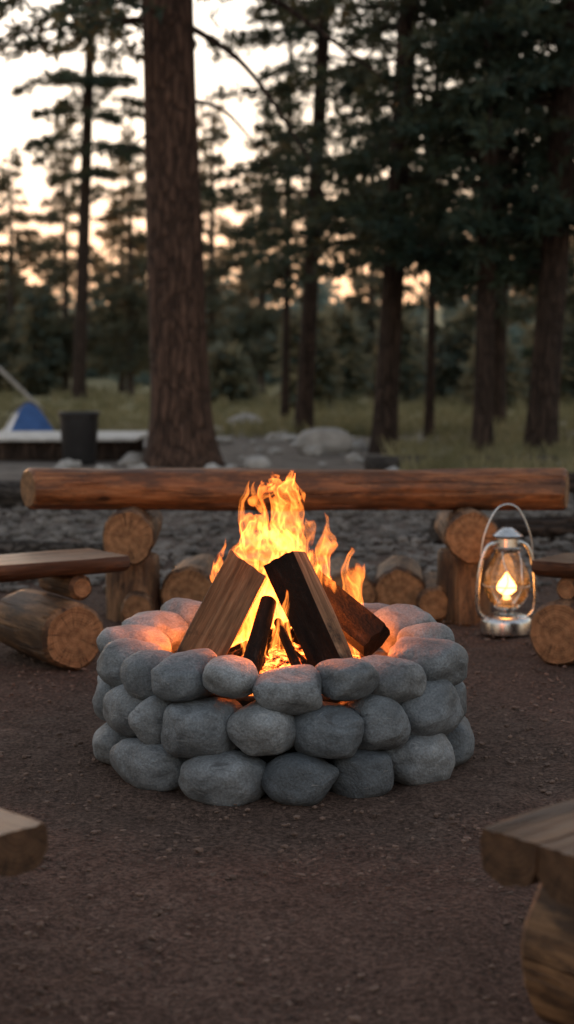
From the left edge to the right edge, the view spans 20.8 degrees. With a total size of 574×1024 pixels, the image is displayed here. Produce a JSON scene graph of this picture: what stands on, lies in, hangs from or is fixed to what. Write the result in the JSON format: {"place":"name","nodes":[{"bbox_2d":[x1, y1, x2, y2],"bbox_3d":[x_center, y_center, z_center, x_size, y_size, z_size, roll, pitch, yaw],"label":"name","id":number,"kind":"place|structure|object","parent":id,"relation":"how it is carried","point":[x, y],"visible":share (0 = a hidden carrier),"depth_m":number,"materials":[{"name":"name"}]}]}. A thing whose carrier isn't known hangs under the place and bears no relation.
{"place":"outdoors","nodes":[
{"label":"outdoors","id":0,"kind":"place"},
{"bbox_2d":[0,0,571,307],"label":"sky","id":1,"kind":"structure","parent":0,"point":[16,126],"materials":[{"name":"white"}]},
{"bbox_2d":[0,307,573,1023],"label":"ground","id":2,"kind":"structure","parent":0,"point":[474,937],"depth_m":3.72,"materials":[{"name":"brown soil"}]},
{"bbox_2d":[0,481,24,507],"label":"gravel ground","id":3,"kind":"structure","parent":2,"relation":"on","point":[10,494],"depth_m":13.32,"materials":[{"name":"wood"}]},
{"bbox_2d":[0,367,44,411],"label":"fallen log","id":4,"kind":"object","parent":2,"relation":"on","point":[17,386],"visible":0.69,"depth_m":39.84,"materials":[{"name":"wood"}]},
{"bbox_2d":[0,808,47,876],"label":"log bench","id":5,"kind":"object","parent":2,"relation":"on","point":[23,844],"visible":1,"depth_m":2.67,"materials":[{"name":"brown wood"}]},
{"bbox_2d":[0,401,59,430],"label":"tent","id":6,"kind":"object","parent":2,"relation":"on","point":[28,416],"visible":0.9,"depth_m":23.92,"materials":[{"name":"blue fabric"}]},
{"bbox_2d":[0,144,61,393],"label":"pine tree","id":7,"kind":"object","parent":2,"relation":"on","point":[19,249],"visible":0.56,"depth_m":68.88,"materials":[{"name":"green plant"}]},
{"bbox_2d":[0,278,67,395],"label":"young trees","id":8,"kind":"object","parent":2,"relation":"on","point":[33,368],"visible":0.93,"depth_m":65.42,"materials":[{"name":"green plant"}]},
{"bbox_2d":[0,540,103,553],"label":"fallen log","id":9,"kind":"object","parent":2,"relation":"on","point":[14,546],"visible":0.31,"depth_m":9.86,"materials":[{"name":"wood"}]},
{"bbox_2d":[12,89,116,392],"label":"pine tree","id":10,"kind":"object","parent":2,"relation":"on","point":[63,268],"visible":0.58,"depth_m":66.82,"materials":[{"name":"green plant"}]},
{"bbox_2d":[0,548,130,670],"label":"log bench","id":11,"kind":"object","parent":2,"relation":"on","point":[59,631],"visible":1,"depth_m":6.27,"materials":[{"name":"brown wood"}]},
{"bbox_2d":[0,431,147,459],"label":"wooden deck","id":12,"kind":"structure","parent":2,"relation":"on","point":[47,445],"depth_m":20.22,"materials":[{"name":"grey wood"}]},
{"bbox_2d":[8,3,143,398],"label":"pine tree","id":13,"kind":"object","parent":2,"relation":"on","point":[89,80],"visible":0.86,"depth_m":58.81,"materials":[{"name":"green plant"}]},
{"bbox_2d":[58,411,99,464],"bbox_3d":[-2.580,-0.921,19.398,0.524,0.650,0.524,0,5,0],"label":"trash bin","id":14,"kind":"object","parent":2,"relation":"on","point":[79,432],"visible":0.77,"depth_m":19.21,"materials":[{"name":"black plastic"}]},
{"bbox_2d":[74,120,149,395],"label":"pine tree","id":15,"kind":"object","parent":2,"relation":"on","point":[130,295],"visible":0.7,"depth_m":64.77,"materials":[{"name":"green plant"}]},
{"bbox_2d":[87,138,149,391],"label":"pine tree","id":16,"kind":"object","parent":2,"relation":"on","point":[103,369],"visible":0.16,"depth_m":73.69,"materials":[{"name":"green plant"}]},
{"bbox_2d":[0,0,380,467],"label":"pine tree","id":17,"kind":"object","parent":2,"relation":"on","point":[181,432],"visible":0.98,"depth_m":18.80,"materials":[{"name":"brown plant"}]},
{"bbox_2d":[197,88,266,348],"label":"pine tree","id":18,"kind":"object","parent":2,"relation":"on","point":[213,270],"visible":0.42,"depth_m":60.85,"materials":[{"name":"green plant"}]},
{"bbox_2d":[227,413,261,428],"bbox_3d":[-0.834,-1.754,30.973,0.749,0.418,0.650,0,5,0],"label":"boulder","id":19,"kind":"object","parent":2,"relation":"on","point":[247,415],"visible":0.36,"depth_m":30.76,"materials":[{"name":"grey stone"}]},
{"bbox_2d":[207,119,302,396],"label":"pine tree","id":20,"kind":"object","parent":2,"relation":"on","point":[260,350],"visible":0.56,"depth_m":59.00,"materials":[{"name":"green plant"}]},
{"bbox_2d":[243,455,270,467],"bbox_3d":[-0.358,-0.572,18.630,0.339,0.202,0.275,0,5,0],"label":"boulder","id":21,"kind":"object","parent":2,"relation":"on","point":[257,461],"visible":0.78,"depth_m":18.52,"materials":[{"name":"grey stone"}]},
{"bbox_2d":[0,251,535,386],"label":"distant trees","id":22,"kind":"object","parent":2,"relation":"on","point":[325,288],"visible":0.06,"depth_m":101.53,"materials":[{"name":"green plant"}]},
{"bbox_2d":[92,598,474,805],"bbox_3d":[-0.014,0.554,4.840,1.179,0.473,1.198,0,5,0],"label":"fire pit","id":23,"kind":"object","parent":2,"relation":"on","point":[207,726],"visible":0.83,"depth_m":4.39,"materials":[{"name":"stone"}]},
{"bbox_2d":[176,549,389,673],"bbox_3d":[-0.029,0.184,4.800,0.690,0.773,0.622,0,5,0],"label":"firewood","id":24,"kind":"object","parent":23,"relation":"in","point":[327,617],"visible":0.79,"depth_m":4.68,"materials":[{"name":"brown wood"}]},
{"bbox_2d":[0,493,573,592],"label":"rubble","id":25,"kind":"object","parent":2,"relation":"on","point":[390,533],"visible":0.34,"depth_m":11.01,"materials":[{"name":"grey stone"}]},
{"bbox_2d":[21,468,568,625],"bbox_3d":[0.038,0.157,7.497,2.645,0.744,0.604,0,5,0],"label":"log rail bench","id":26,"kind":"object","parent":2,"relation":"on","point":[461,499],"visible":0.94,"depth_m":7.36,"materials":[{"name":"brown wood"}]},
{"bbox_2d":[238,0,354,422],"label":"pine tree","id":27,"kind":"object","parent":2,"relation":"on","point":[267,73],"visible":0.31,"depth_m":33.34,"materials":[{"name":"green plant"}]},
{"bbox_2d":[160,554,447,621],"bbox_3d":[0.104,0.369,7.709,1.418,0.280,0.632,0,5,0],"label":"firewood row","id":28,"kind":"object","parent":2,"relation":"on","point":[398,579],"visible":0.45,"depth_m":7.47,"materials":[{"name":"brown wood"}]},
{"bbox_2d":[54,426,564,469],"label":"pale rocks","id":29,"kind":"object","parent":2,"relation":"on","point":[130,460],"visible":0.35,"depth_m":21.35,"materials":[{"name":"grey stone"}]},
{"bbox_2d":[201,0,418,432],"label":"pine tree","id":30,"kind":"object","parent":2,"relation":"on","point":[285,148],"visible":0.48,"depth_m":28.25,"materials":[{"name":"green plant"}]},
{"bbox_2d":[296,427,352,453],"bbox_3d":[0.525,-0.968,22.014,0.794,0.453,0.614,0,5,0],"label":"boulder","id":31,"kind":"object","parent":2,"relation":"on","point":[329,440],"visible":0.68,"depth_m":21.77,"materials":[{"name":"grey stone"}]},
{"bbox_2d":[322,144,419,396],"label":"pine tree","id":32,"kind":"object","parent":2,"relation":"on","point":[372,283],"visible":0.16,"depth_m":62.81,"materials":[{"name":"green plant"}]},
{"bbox_2d":[208,288,573,409],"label":"understory saplings","id":33,"kind":"object","parent":2,"relation":"on","point":[341,369],"visible":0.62,"depth_m":49.29,"materials":[{"name":"green plant"}]},
{"bbox_2d":[227,0,557,453],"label":"pine tree","id":34,"kind":"object","parent":2,"relation":"on","point":[393,228],"visible":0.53,"depth_m":21.55,"materials":[{"name":"green plant"}]},
{"bbox_2d":[335,0,476,437],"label":"pine tree","id":35,"kind":"object","parent":2,"relation":"on","point":[429,423],"visible":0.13,"depth_m":26.76,"materials":[{"name":"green plant"}]},
{"bbox_2d":[318,0,573,454],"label":"pine tree","id":36,"kind":"object","parent":2,"relation":"on","point":[489,224],"visible":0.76,"depth_m":19.93,"materials":[{"name":"green plant"}]},
{"bbox_2d":[342,0,573,454],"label":"pine tree","id":37,"kind":"object","parent":2,"relation":"on","point":[542,418],"visible":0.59,"depth_m":20.08,"materials":[{"name":"green plant"}]},
{"bbox_2d":[348,32,573,424],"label":"pine tree","id":38,"kind":"object","parent":2,"relation":"on","point":[502,306],"visible":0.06,"depth_m":32.63,"materials":[{"name":"green plant"}]},
{"bbox_2d":[364,455,559,469],"bbox_3d":[2.051,-0.558,18.071,2.356,0.209,0.216,-1,5,-12],"label":"fallen log","id":39,"kind":"object","parent":2,"relation":"on","point":[378,462],"visible":0.32,"depth_m":17.83,"materials":[{"name":"wood"}]},
{"bbox_2d":[356,425,573,472],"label":"undergrowth","id":40,"kind":"object","parent":2,"relation":"on","point":[453,458],"visible":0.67,"depth_m":18.67,"materials":[{"name":"green plant"}]},
{"bbox_2d":[429,516,573,544],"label":"fallen log","id":41,"kind":"object","parent":2,"relation":"on","point":[551,527],"visible":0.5,"depth_m":10.81,"materials":[{"name":"brown wood"}]},
{"bbox_2d":[475,503,536,636],"bbox_3d":[0.990,0.254,7.032,0.230,0.588,0.230,3,6,33],"label":"lantern","id":42,"kind":"object","parent":2,"relation":"on","point":[506,620],"visible":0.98,"depth_m":7.00,"materials":[{"name":"metal"}]},
{"bbox_2d":[480,798,573,1023],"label":"log bench","id":43,"kind":"object","parent":2,"relation":"on","point":[529,848],"visible":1,"depth_m":2.68,"materials":[{"name":"brown wood"}]},
{"bbox_2d":[500,134,573,360],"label":"pine tree","id":44,"kind":"object","parent":2,"relation":"on","point":[517,317],"visible":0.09,"depth_m":24.56,"materials":[{"name":"green plant"}]},
{"bbox_2d":[507,135,573,345],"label":"pine tree","id":45,"kind":"object","parent":2,"relation":"on","point":[529,303],"visible":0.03,"depth_m":57.72,"materials":[{"name":"green plant"}]},
{"bbox_2d":[529,552,573,665],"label":"log bench","id":46,"kind":"object","parent":2,"relation":"on","point":[551,633],"visible":1,"depth_m":6.31,"materials":[{"name":"brown wood"}]},
{"bbox_2d":[568,472,573,494],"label":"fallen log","id":47,"kind":"object","parent":2,"relation":"on","point":[571,483],"visible":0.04,"depth_m":14.59,"materials":[{"name":"wood"}]},
{"bbox_2d":[0,397,573,437],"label":"grass","id":48,"kind":"structure","parent":0,"point":[349,423],"depth_m":32.67,"materials":[{"name":"green plant"}]},
{"bbox_2d":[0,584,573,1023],"bbox_3d":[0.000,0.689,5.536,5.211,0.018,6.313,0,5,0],"label":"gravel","id":49,"kind":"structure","parent":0,"point":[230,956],"depth_m":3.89,"materials":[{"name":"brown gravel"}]},
{"bbox_2d":[0,382,573,412],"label":"meadow grass","id":50,"kind":"structure","parent":0,"point":[101,394],"depth_m":49.33,"materials":[{"name":"green plant"}]}
]}

